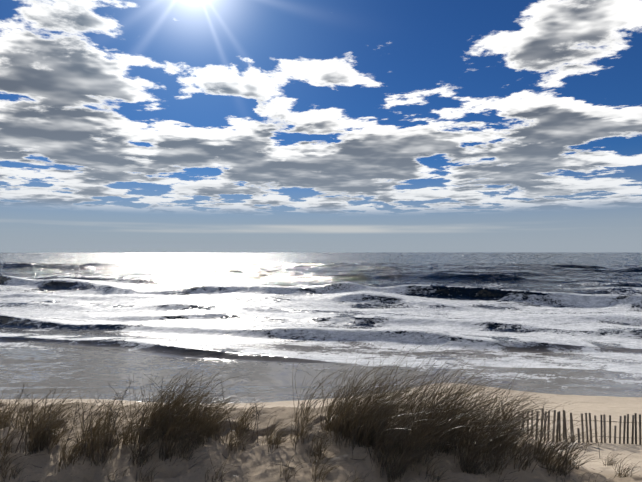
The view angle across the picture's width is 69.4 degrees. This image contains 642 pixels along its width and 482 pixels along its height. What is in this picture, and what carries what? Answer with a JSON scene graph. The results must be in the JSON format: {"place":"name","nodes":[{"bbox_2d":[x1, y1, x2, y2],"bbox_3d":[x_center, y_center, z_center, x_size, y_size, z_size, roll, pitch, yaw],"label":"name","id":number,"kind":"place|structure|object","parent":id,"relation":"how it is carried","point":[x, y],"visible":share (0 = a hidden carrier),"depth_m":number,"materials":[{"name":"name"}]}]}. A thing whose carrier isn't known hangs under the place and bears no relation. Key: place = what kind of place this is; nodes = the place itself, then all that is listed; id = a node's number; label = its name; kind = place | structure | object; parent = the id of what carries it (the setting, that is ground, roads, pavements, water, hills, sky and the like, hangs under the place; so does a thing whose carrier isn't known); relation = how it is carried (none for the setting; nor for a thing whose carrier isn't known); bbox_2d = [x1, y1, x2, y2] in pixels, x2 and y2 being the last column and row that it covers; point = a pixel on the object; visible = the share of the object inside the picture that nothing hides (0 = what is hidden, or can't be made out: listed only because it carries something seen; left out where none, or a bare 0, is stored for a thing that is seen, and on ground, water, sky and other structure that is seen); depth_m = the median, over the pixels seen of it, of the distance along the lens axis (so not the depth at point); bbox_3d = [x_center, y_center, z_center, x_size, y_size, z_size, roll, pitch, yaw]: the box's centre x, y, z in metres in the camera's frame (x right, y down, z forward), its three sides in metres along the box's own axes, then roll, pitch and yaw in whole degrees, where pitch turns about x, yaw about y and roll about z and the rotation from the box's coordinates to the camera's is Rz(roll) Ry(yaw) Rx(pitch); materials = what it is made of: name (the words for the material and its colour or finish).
{"place":"outdoors","nodes":[
{"label":"outdoors","id":0,"kind":"place"},
{"bbox_2d":[0,252,641,397],"bbox_3d":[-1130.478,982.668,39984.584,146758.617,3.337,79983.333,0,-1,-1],"label":"sea water","id":1,"kind":"structure","parent":0,"point":[568,320],"depth_m":40.01,"materials":[{"name":"grey liquid"}]},
{"bbox_2d":[0,377,641,481],"bbox_3d":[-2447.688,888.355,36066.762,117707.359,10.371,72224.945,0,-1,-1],"label":"terrain","id":2,"kind":"structure","parent":0,"point":[254,463],"depth_m":4.39,"materials":[{"name":"beige sand"}]},
{"bbox_2d":[0,333,640,481],"bbox_3d":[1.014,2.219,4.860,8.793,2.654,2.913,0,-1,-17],"label":"dune grass","id":3,"kind":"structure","parent":2,"relation":"on","point":[433,433],"depth_m":4.32,"materials":[{"name":"green plant"}]},
{"bbox_2d":[501,401,641,444],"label":"sand fence","id":4,"kind":"object","parent":2,"relation":"on","point":[603,425],"visible":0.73,"depth_m":9.39,"materials":[{"name":"brown wood"}]},
{"bbox_2d":[0,0,641,251],"label":"sky","id":5,"kind":"structure","parent":0,"point":[126,125],"materials":[{"name":"blue"}]},
{"bbox_2d":[17,408,639,481],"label":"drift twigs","id":6,"kind":"object","parent":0,"point":[272,462],"visible":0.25,"depth_m":4.19,"materials":[{"name":"brown wood"}]}
]}

